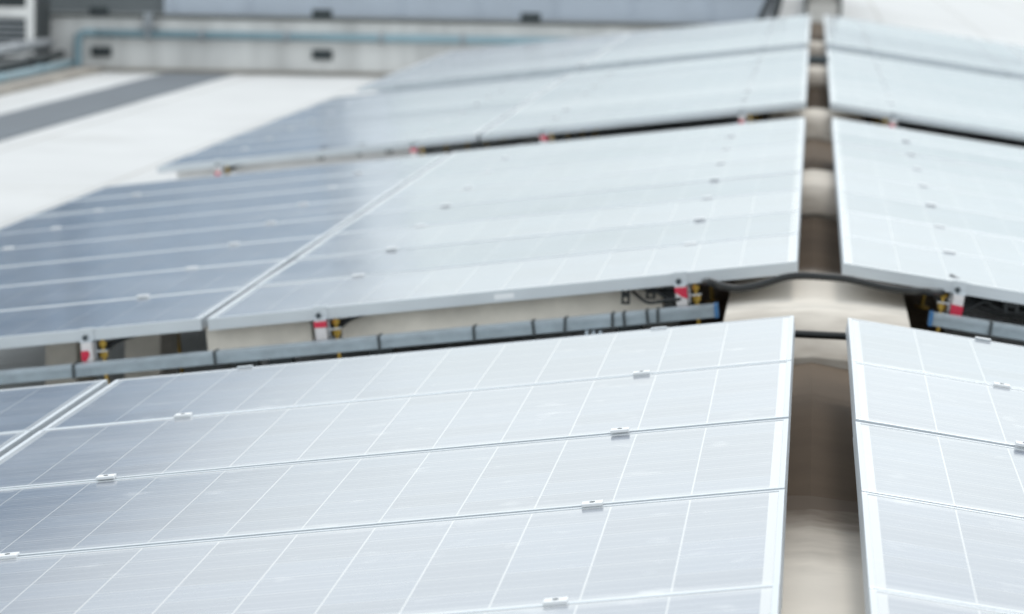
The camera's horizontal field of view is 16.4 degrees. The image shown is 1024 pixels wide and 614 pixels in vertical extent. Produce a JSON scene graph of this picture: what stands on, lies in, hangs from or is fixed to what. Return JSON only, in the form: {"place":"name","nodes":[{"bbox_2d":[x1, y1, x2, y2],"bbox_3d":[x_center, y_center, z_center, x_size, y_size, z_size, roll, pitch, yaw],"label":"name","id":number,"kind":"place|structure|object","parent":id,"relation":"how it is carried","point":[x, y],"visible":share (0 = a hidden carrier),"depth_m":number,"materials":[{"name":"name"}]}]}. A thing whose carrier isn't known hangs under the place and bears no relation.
{"place":"outdoors","nodes":[
{"label":"outdoors","id":0,"kind":"place"},
{"bbox_2d":[0,0,1023,389],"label":"roof","id":1,"kind":"structure","parent":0,"point":[46,168],"depth_m":32.18,"materials":[{"name":"metal"}]},
{"bbox_2d":[0,0,50,72],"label":"plant cabinet","id":2,"kind":"object","parent":1,"relation":"on","point":[21,20],"visible":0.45,"depth_m":42.96,"materials":[{"name":"metal"}]},
{"bbox_2d":[0,59,74,82],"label":"service pipe","id":3,"kind":"object","parent":1,"relation":"on","point":[37,70],"visible":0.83,"depth_m":41.77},
{"bbox_2d":[0,66,104,95],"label":"kerb","id":4,"kind":"structure","parent":1,"relation":"on","point":[15,86],"depth_m":41.05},
{"bbox_2d":[45,342,95,384],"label":"concrete block","id":5,"kind":"structure","parent":1,"relation":"on","point":[62,353],"depth_m":12.63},
{"bbox_2d":[3,179,173,248],"bbox_3d":[-2.210,-0.071,15.978,0.096,0.403,8.174,-5,6,5],"label":"mounting rail","id":6,"kind":"object","parent":1,"relation":"on","point":[94,210],"visible":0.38,"depth_m":17.94,"materials":[{"name":"metal"}]},
{"bbox_2d":[0,287,247,348],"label":"solar panel","id":7,"kind":"object","parent":6,"relation":"on","point":[123,318],"visible":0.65,"depth_m":12.17,"materials":[{"name":"blue"}]},
{"bbox_2d":[0,259,288,310],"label":"solar panel","id":8,"kind":"object","parent":6,"relation":"on","point":[161,283],"visible":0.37,"depth_m":13.36,"materials":[{"name":"blue"}]},
{"bbox_2d":[0,215,355,266],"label":"solar panel","id":9,"kind":"object","parent":6,"relation":"on","point":[38,254],"visible":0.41,"depth_m":15.38,"materials":[{"name":"blue"}]},
{"bbox_2d":[0,197,382,248],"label":"solar panel","id":10,"kind":"object","parent":6,"relation":"on","point":[357,207],"visible":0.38,"depth_m":16.40,"materials":[{"name":"blue"}]},
{"bbox_2d":[0,180,407,233],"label":"solar panel","id":11,"kind":"object","parent":6,"relation":"on","point":[382,189],"visible":0.59,"depth_m":17.41,"materials":[{"name":"blue"}]},
{"bbox_2d":[25,167,429,217],"bbox_3d":[-1.446,-0.579,18.406,1.956,0.041,0.999,-5,6,5],"label":"solar panel","id":12,"kind":"object","parent":6,"relation":"on","point":[87,205],"visible":0.48,"depth_m":18.39,"materials":[{"name":"blue"}]},
{"bbox_2d":[68,153,448,200],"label":"solar panel","id":13,"kind":"object","parent":6,"relation":"on","point":[276,175],"visible":0.49,"depth_m":19.39,"materials":[{"name":"blue"}]},
{"bbox_2d":[0,73,233,140],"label":"walkway","id":14,"kind":"structure","parent":1,"relation":"on","point":[13,124],"depth_m":37.27,"materials":[{"name":"concrete"}]},
{"bbox_2d":[125,333,177,378],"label":"concrete block","id":15,"kind":"structure","parent":1,"relation":"on","point":[152,345],"depth_m":12.61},
{"bbox_2d":[79,158,384,384],"bbox_3d":[-1.029,-0.210,15.862,0.096,0.348,8.174,-5,6,5],"label":"mounting rail","id":16,"kind":"object","parent":1,"relation":"on","point":[90,350],"visible":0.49,"depth_m":11.84,"materials":[{"name":"metal"}]},
{"bbox_2d":[0,236,324,286],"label":"solar panel","id":17,"kind":"object","parent":16,"relation":"on","point":[291,250],"visible":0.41,"depth_m":14.37,"materials":[{"name":"blue"}]},
{"bbox_2d":[176,148,410,178],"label":"support wall","id":18,"kind":"structure","parent":1,"relation":"on","point":[313,161],"depth_m":21.72,"materials":[{"name":"concrete"}]},
{"bbox_2d":[214,91,382,175],"bbox_3d":[-1.391,-1.147,25.583,0.096,0.403,8.174,-5,6,5],"label":"mounting rail","id":19,"kind":"object","parent":1,"relation":"on","point":[219,169],"visible":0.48,"depth_m":21.55,"materials":[{"name":"metal"}]},
{"bbox_2d":[157,124,491,172],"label":"solar panel","id":20,"kind":"object","parent":19,"relation":"on","point":[334,147],"visible":0.84,"depth_m":21.66,"materials":[{"name":"blue"}]},
{"bbox_2d":[191,114,504,153],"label":"solar panel","id":21,"kind":"object","parent":19,"relation":"on","point":[493,120],"visible":0.48,"depth_m":23.04,"materials":[{"name":"blue"}]},
{"bbox_2d":[318,73,568,102],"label":"solar panel","id":22,"kind":"object","parent":19,"relation":"on","point":[439,88],"visible":0.38,"depth_m":29.00,"materials":[{"name":"white"}]},
{"bbox_2d":[51,6,713,76],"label":"parapet wall","id":23,"kind":"structure","parent":1,"relation":"on","point":[272,57],"depth_m":43.90,"materials":[{"name":"grey"}]},
{"bbox_2d":[73,28,572,67],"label":"water pipe","id":24,"kind":"object","parent":23,"relation":"attached to","point":[284,36],"visible":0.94,"depth_m":43.72,"materials":[{"name":"metal"}]},
{"bbox_2d":[313,144,524,358],"bbox_3d":[-0.252,-0.302,15.786,0.096,0.312,8.174,-5,6,5],"label":"mounting rail","id":25,"kind":"object","parent":1,"relation":"on","point":[324,329],"visible":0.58,"depth_m":11.76,"materials":[{"name":"metal"}]},
{"bbox_2d":[206,287,663,367],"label":"support wall","id":26,"kind":"structure","parent":1,"relation":"on","point":[486,314],"depth_m":11.84,"materials":[{"name":"concrete"}]},
{"bbox_2d":[397,47,483,88],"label":"mounting rail","id":27,"kind":"object","parent":1,"relation":"on","point":[399,85],"visible":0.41,"depth_m":30.95,"materials":[{"name":"metal"}]},
{"bbox_2d":[357,61,586,91],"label":"solar panel","id":28,"kind":"object","parent":27,"relation":"on","point":[474,76],"visible":0.87,"depth_m":30.98,"materials":[{"name":"white"}]},
{"bbox_2d":[409,77,524,156],"bbox_3d":[-0.210,-1.286,25.466,0.096,0.348,8.174,-5,6,5],"label":"mounting rail","id":29,"kind":"object","parent":1,"relation":"on","point":[414,149],"visible":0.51,"depth_m":21.45,"materials":[{"name":"metal"}]},
{"bbox_2d":[214,107,517,143],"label":"solar panel","id":30,"kind":"object","parent":29,"relation":"on","point":[348,127],"visible":0.56,"depth_m":24.02,"materials":[{"name":"white"}]},
{"bbox_2d":[237,99,529,134],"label":"solar panel","id":31,"kind":"object","parent":29,"relation":"on","point":[416,113],"visible":0.49,"depth_m":24.98,"materials":[{"name":"white"}]},
{"bbox_2d":[261,92,540,125],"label":"solar panel","id":32,"kind":"object","parent":29,"relation":"on","point":[393,109],"visible":0.48,"depth_m":26.00,"materials":[{"name":"white"}]},
{"bbox_2d":[283,85,550,116],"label":"solar panel","id":33,"kind":"object","parent":29,"relation":"on","point":[541,89],"visible":0.48,"depth_m":27.04,"materials":[{"name":"white"}]},
{"bbox_2d":[302,78,559,109],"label":"solar panel","id":34,"kind":"object","parent":29,"relation":"on","point":[551,82],"visible":0.55,"depth_m":28.04,"materials":[{"name":"white"}]},
{"bbox_2d":[533,36,591,74],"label":"mounting rail","id":35,"kind":"object","parent":1,"relation":"on","point":[535,71],"visible":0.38,"depth_m":30.84,"materials":[{"name":"metal"}]},
{"bbox_2d":[373,56,593,81],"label":"solar panel","id":36,"kind":"object","parent":35,"relation":"on","point":[567,60],"visible":0.37,"depth_m":32.43,"materials":[{"name":"white"}]},
{"bbox_2d":[385,52,600,76],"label":"solar panel","id":37,"kind":"object","parent":35,"relation":"on","point":[594,54],"visible":0.33,"depth_m":33.39,"materials":[{"name":"white"}]},
{"bbox_2d":[409,43,612,67],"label":"solar panel","id":38,"kind":"object","parent":35,"relation":"on","point":[513,55],"visible":0.51,"depth_m":35.40,"materials":[{"name":"white"}]},
{"bbox_2d":[679,22,944,501],"bbox_3d":[1.664,-0.757,19.668,0.920,0.140,47.400,1,6,5],"label":"ridge capping","id":39,"kind":"object","parent":1,"relation":"on","point":[821,458],"visible":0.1,"depth_m":10.23,"materials":[{"name":"metal"}]},
{"bbox_2d":[543,326,666,605],"bbox_3d":[0.242,0.458,7.627,0.096,0.260,5.138,-5,6,5],"label":"mounting rail","id":40,"kind":"object","parent":39,"relation":"on","point":[558,600],"visible":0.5,"depth_m":7.10,"materials":[{"name":"metal"}]},
{"bbox_2d":[0,489,785,613],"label":"solar panel","id":41,"kind":"object","parent":40,"relation":"on","point":[679,545],"visible":0.83,"depth_m":6.67,"materials":[{"name":"white"}]},
{"bbox_2d":[0,418,789,556],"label":"solar panel","id":42,"kind":"object","parent":40,"relation":"on","point":[687,462],"visible":0.77,"depth_m":7.62,"materials":[{"name":"white"}]},
{"bbox_2d":[0,361,792,488],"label":"solar panel","id":43,"kind":"object","parent":40,"relation":"on","point":[559,410],"visible":0.85,"depth_m":8.63,"materials":[{"name":"white"}]},
{"bbox_2d":[42,316,794,429],"bbox_3d":[-0.212,0.192,9.675,1.956,0.040,0.999,-5,6,5],"label":"solar panel","id":44,"kind":"object","parent":40,"relation":"on","point":[659,350],"visible":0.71,"depth_m":9.64,"materials":[{"name":"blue glass"}]},
{"bbox_2d":[439,584,780,613],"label":"solar panel","id":45,"kind":"object","parent":40,"relation":"on","point":[765,599],"visible":1,"depth_m":6.01,"materials":[{"name":"white"}]},
{"bbox_2d":[673,123,738,324],"bbox_3d":[0.928,-0.441,15.669,0.096,0.257,8.174,-5,6,5],"label":"mounting rail","id":46,"kind":"object","parent":39,"relation":"on","point":[683,289],"visible":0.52,"depth_m":11.65,"materials":[{"name":"metal"}]},
{"bbox_2d":[0,302,718,383],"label":"cable tray","id":47,"kind":"object","parent":46,"relation":"attached to","point":[533,327],"visible":1,"depth_m":11.64,"materials":[{"name":"metal"}]},
{"bbox_2d":[207,233,798,330],"bbox_3d":[0.004,-0.092,12.205,1.956,0.041,1.000,-6,6,5],"label":"solar panel","id":48,"kind":"object","parent":46,"relation":"on","point":[611,271],"visible":0.87,"depth_m":11.99,"materials":[{"name":"white"}]},
{"bbox_2d":[255,211,800,285],"bbox_3d":[0.089,-0.204,13.208,1.956,0.040,0.999,-5,6,5],"label":"solar panel","id":49,"kind":"object","parent":46,"relation":"on","point":[514,249],"visible":0.73,"depth_m":13.18,"materials":[{"name":"white"}]},
{"bbox_2d":[296,189,801,258],"bbox_3d":[0.175,-0.316,14.210,1.956,0.040,0.999,-5,6,5],"label":"solar panel","id":50,"kind":"object","parent":46,"relation":"on","point":[552,223],"visible":0.75,"depth_m":14.19,"materials":[{"name":"white"}]},
{"bbox_2d":[331,172,802,233],"bbox_3d":[0.260,-0.428,15.212,1.956,0.040,0.999,-5,6,5],"label":"solar panel","id":51,"kind":"object","parent":46,"relation":"on","point":[570,202],"visible":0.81,"depth_m":15.19,"materials":[{"name":"white"}]},
{"bbox_2d":[362,155,802,213],"bbox_3d":[0.346,-0.540,16.214,1.956,0.042,0.999,-5,6,5],"label":"solar panel","id":52,"kind":"object","parent":46,"relation":"on","point":[636,179],"visible":0.69,"depth_m":16.19,"materials":[{"name":"white"}]},
{"bbox_2d":[391,141,803,194],"bbox_3d":[0.431,-0.653,17.216,1.956,0.041,0.999,-5,6,5],"label":"solar panel","id":53,"kind":"object","parent":46,"relation":"on","point":[614,166],"visible":0.69,"depth_m":17.23,"materials":[{"name":"white"}]},
{"bbox_2d":[414,129,804,178],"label":"solar panel","id":54,"kind":"object","parent":46,"relation":"on","point":[694,145],"visible":0.7,"depth_m":18.24,"materials":[{"name":"white"}]},
{"bbox_2d":[435,117,804,164],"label":"solar panel","id":55,"kind":"object","parent":46,"relation":"on","point":[630,140],"visible":0.66,"depth_m":19.23,"materials":[{"name":"white"}]},
{"bbox_2d":[737,58,761,123],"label":"mounting rail","id":56,"kind":"object","parent":39,"relation":"on","point":[743,117],"visible":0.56,"depth_m":21.26,"materials":[{"name":"metal"}]},
{"bbox_2d":[480,93,806,139],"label":"solar panel","id":57,"kind":"object","parent":56,"relation":"on","point":[648,116],"visible":1,"depth_m":21.45,"materials":[{"name":"white"}]},
{"bbox_2d":[496,85,806,123],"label":"solar panel","id":58,"kind":"object","parent":56,"relation":"on","point":[657,103],"visible":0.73,"depth_m":22.81,"materials":[{"name":"white"}]},
{"bbox_2d":[510,77,806,114],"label":"solar panel","id":59,"kind":"object","parent":56,"relation":"on","point":[661,95],"visible":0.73,"depth_m":23.84,"materials":[{"name":"white"}]},
{"bbox_2d":[524,71,807,104],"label":"solar panel","id":60,"kind":"object","parent":56,"relation":"on","point":[702,84],"visible":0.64,"depth_m":24.87,"materials":[{"name":"white"}]},
{"bbox_2d":[534,65,807,97],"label":"solar panel","id":61,"kind":"object","parent":56,"relation":"on","point":[601,88],"visible":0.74,"depth_m":25.83,"materials":[{"name":"white"}]},
{"bbox_2d":[545,59,807,90],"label":"solar panel","id":62,"kind":"object","parent":56,"relation":"on","point":[682,74],"visible":0.64,"depth_m":26.83,"materials":[{"name":"white"}]},
{"bbox_2d":[555,54,807,83],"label":"solar panel","id":63,"kind":"object","parent":56,"relation":"on","point":[683,68],"visible":0.43,"depth_m":27.83,"materials":[{"name":"white"}]},
{"bbox_2d":[565,48,808,77],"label":"solar panel","id":64,"kind":"object","parent":56,"relation":"on","point":[699,62],"visible":0.57,"depth_m":28.85,"materials":[{"name":"white"}]},
{"bbox_2d":[761,20,775,51],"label":"mounting rail","id":65,"kind":"object","parent":39,"relation":"on","point":[764,48],"visible":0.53,"depth_m":30.65,"materials":[{"name":"metal"}]},
{"bbox_2d":[583,38,808,69],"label":"solar panel","id":66,"kind":"object","parent":65,"relation":"on","point":[691,54],"visible":1,"depth_m":30.79,"materials":[{"name":"white"}]},
{"bbox_2d":[591,34,808,59],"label":"solar panel","id":67,"kind":"object","parent":65,"relation":"on","point":[773,39],"visible":0.45,"depth_m":32.28,"materials":[{"name":"white"}]},
{"bbox_2d":[598,30,809,54],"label":"solar panel","id":68,"kind":"object","parent":65,"relation":"on","point":[700,43],"visible":0.57,"depth_m":33.27,"materials":[{"name":"white"}]},
{"bbox_2d":[604,27,809,50],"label":"solar panel","id":69,"kind":"object","parent":65,"relation":"on","point":[711,38],"visible":0.39,"depth_m":34.24,"materials":[{"name":"white"}]},
{"bbox_2d":[768,108,863,141],"bbox_3d":[1.968,-1.169,23.079,0.585,0.281,3.500,1,6,5],"label":"ridge hood","id":70,"kind":"object","parent":39,"relation":"on","point":[818,121],"visible":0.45,"depth_m":21.87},
{"bbox_2d":[723,266,909,369],"bbox_3d":[1.069,0.012,12.533,0.585,0.281,3.500,1,6,5],"label":"ridge hood","id":71,"kind":"object","parent":39,"relation":"on","point":[820,305],"visible":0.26,"depth_m":11.47,"materials":[{"name":"metal"}]},
{"bbox_2d":[690,272,951,296],"bbox_3d":[1.035,-0.074,11.704,0.966,0.132,0.535,1,6,5],"label":"conduit","id":72,"kind":"object","parent":71,"relation":"on","point":[716,284],"visible":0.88,"depth_m":11.48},
{"bbox_2d":[801,169,837,221],"bbox_3d":[1.504,-0.559,17.633,0.585,0.281,3.500,1,6,5],"label":"ridge hood","id":73,"kind":"object","parent":39,"relation":"on","point":[818,194],"visible":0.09,"depth_m":16.16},
{"bbox_2d":[781,495,865,613],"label":"ridge hood","id":74,"kind":"object","parent":39,"relation":"on","point":[822,572],"visible":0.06,"depth_m":7.09,"materials":[{"name":"metal"}]},
{"bbox_2d":[852,26,872,54],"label":"mounting rail","id":75,"kind":"object","parent":39,"relation":"on","point":[870,51],"visible":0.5,"depth_m":30.57,"materials":[{"name":"metal"}]},
{"bbox_2d":[825,35,1023,69],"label":"solar panel","id":76,"kind":"object","parent":75,"relation":"on","point":[923,52],"visible":0.58,"depth_m":32.04,"materials":[{"name":"white"}]},
{"bbox_2d":[825,31,1023,65],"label":"solar panel","id":77,"kind":"object","parent":75,"relation":"on","point":[921,48],"visible":0.56,"depth_m":33.00,"materials":[{"name":"white"}]},
{"bbox_2d":[869,56,898,127],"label":"mounting rail","id":78,"kind":"object","parent":39,"relation":"on","point":[892,121],"visible":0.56,"depth_m":21.19,"materials":[{"name":"metal"}]},
{"bbox_2d":[826,49,1023,84],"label":"solar panel","id":79,"kind":"object","parent":78,"relation":"on","point":[938,69],"visible":0.54,"depth_m":28.71,"materials":[{"name":"white"}]},
{"bbox_2d":[827,65,1023,102],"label":"solar panel","id":80,"kind":"object","parent":78,"relation":"on","point":[948,87],"visible":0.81,"depth_m":25.70,"materials":[{"name":"white"}]},
{"bbox_2d":[827,59,1023,95],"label":"solar panel","id":81,"kind":"object","parent":78,"relation":"on","point":[926,77],"visible":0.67,"depth_m":26.70,"materials":[{"name":"white"}]},
{"bbox_2d":[827,54,1023,90],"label":"solar panel","id":82,"kind":"object","parent":78,"relation":"on","point":[923,72],"visible":0.45,"depth_m":27.68,"materials":[{"name":"white"}]},
{"bbox_2d":[828,78,1023,115],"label":"solar panel","id":83,"kind":"object","parent":78,"relation":"on","point":[924,96],"visible":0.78,"depth_m":23.73,"materials":[{"name":"white"}]},
{"bbox_2d":[828,71,1023,108],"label":"solar panel","id":84,"kind":"object","parent":78,"relation":"on","point":[914,88],"visible":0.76,"depth_m":24.69,"materials":[{"name":"white"}]},
{"bbox_2d":[829,93,1023,139],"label":"solar panel","id":85,"kind":"object","parent":78,"relation":"on","point":[931,117],"visible":1,"depth_m":21.33,"materials":[{"name":"white"}]},
{"bbox_2d":[829,85,1023,123],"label":"solar panel","id":86,"kind":"object","parent":78,"relation":"on","point":[939,106],"visible":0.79,"depth_m":22.73,"materials":[{"name":"white"}]},
{"bbox_2d":[899,128,967,332],"bbox_3d":[1.756,-0.417,15.601,0.096,0.251,8.174,9,7,4],"label":"mounting rail","id":87,"kind":"object","parent":39,"relation":"on","point":[954,302],"visible":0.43,"depth_m":11.58,"materials":[{"name":"metal"}]},
{"bbox_2d":[831,118,1023,159],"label":"solar panel","id":88,"kind":"object","parent":87,"relation":"on","point":[929,139],"visible":0.7,"depth_m":19.09,"materials":[{"name":"white"}]},
{"bbox_2d":[832,130,1023,171],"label":"solar panel","id":89,"kind":"object","parent":87,"relation":"on","point":[924,150],"visible":0.74,"depth_m":18.07,"materials":[{"name":"white"}]},
{"bbox_2d":[833,142,1023,185],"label":"solar panel","id":90,"kind":"object","parent":87,"relation":"on","point":[928,163],"visible":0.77,"depth_m":17.09,"materials":[{"name":"white"}]},
{"bbox_2d":[834,156,1023,201],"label":"solar panel","id":91,"kind":"object","parent":87,"relation":"on","point":[928,178],"visible":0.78,"depth_m":16.11,"materials":[{"name":"white"}]},
{"bbox_2d":[835,172,1023,219],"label":"solar panel","id":92,"kind":"object","parent":87,"relation":"on","point":[952,199],"visible":0.78,"depth_m":15.09,"materials":[{"name":"white"}]},
{"bbox_2d":[836,190,1023,239],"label":"solar panel","id":93,"kind":"object","parent":87,"relation":"on","point":[930,215],"visible":0.8,"depth_m":14.08,"materials":[{"name":"white"}]},
{"bbox_2d":[838,210,1023,263],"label":"solar panel","id":94,"kind":"object","parent":87,"relation":"on","point":[921,235],"visible":0.81,"depth_m":13.08,"materials":[{"name":"white"}]},
{"bbox_2d":[840,235,1023,304],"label":"solar panel","id":95,"kind":"object","parent":87,"relation":"on","point":[913,266],"visible":0.99,"depth_m":11.88,"materials":[{"name":"white"}]},
{"bbox_2d":[975,337,1023,448],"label":"mounting rail","id":96,"kind":"object","parent":39,"relation":"on","point":[1019,444],"visible":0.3,"depth_m":9.02,"materials":[{"name":"metal"}]},
{"bbox_2d":[846,318,1023,389],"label":"solar panel","id":97,"kind":"object","parent":96,"relation":"on","point":[930,352],"visible":0.81,"depth_m":9.54,"materials":[{"name":"white"}]},
{"bbox_2d":[849,361,1023,446],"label":"solar panel","id":98,"kind":"object","parent":96,"relation":"on","point":[934,404],"visible":0.79,"depth_m":8.52,"materials":[{"name":"white"}]},
{"bbox_2d":[853,421,1023,517],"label":"solar panel","id":99,"kind":"object","parent":96,"relation":"on","point":[940,469],"visible":0.76,"depth_m":7.52,"materials":[{"name":"white"}]},
{"bbox_2d":[858,492,1023,613],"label":"solar panel","id":100,"kind":"object","parent":96,"relation":"on","point":[944,553],"visible":0.78,"depth_m":6.52,"materials":[{"name":"white"}]},
{"bbox_2d":[865,588,1017,613],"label":"solar panel","id":101,"kind":"object","parent":96,"relation":"on","point":[882,602],"visible":1,"depth_m":5.99,"materials":[{"name":"white"}]},
{"bbox_2d":[967,37,1011,76],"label":"mounting rail","id":102,"kind":"object","parent":1,"relation":"on","point":[1008,73],"visible":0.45,"depth_m":31.48,"materials":[{"name":"metal"}]},
{"bbox_2d":[825,38,1023,78],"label":"solar panel","id":103,"kind":"object","parent":102,"relation":"on","point":[923,58],"visible":1,"depth_m":30.60,"materials":[{"name":"white"}]},
{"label":"mounting rail","id":104,"kind":"object","parent":1,"relation":"on","visible":0},
{"bbox_2d":[927,310,1023,340],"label":"cable tray","id":105,"kind":"object","parent":104,"relation":"attached to","point":[989,327],"visible":1,"depth_m":11.46,"materials":[{"name":"metal"}]},
{"label":"ground","id":106,"kind":"structure","parent":0,"visible":0},
{"bbox_2d":[51,0,163,13],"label":"wall","id":107,"kind":"structure","parent":106,"relation":"on","point":[136,6],"depth_m":45.75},
{"bbox_2d":[164,0,773,23],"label":"clad building","id":108,"kind":"structure","parent":106,"relation":"on","point":[696,11],"depth_m":45.23,"materials":[{"name":"grey"}]},
{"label":"mounting rail","id":109,"kind":"object","parent":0,"visible":0},
{"bbox_2d":[0,380,107,435],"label":"solar panel","id":110,"kind":"object","parent":109,"relation":"on","point":[34,409],"visible":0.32,"depth_m":9.87,"materials":[{"name":"blue"}]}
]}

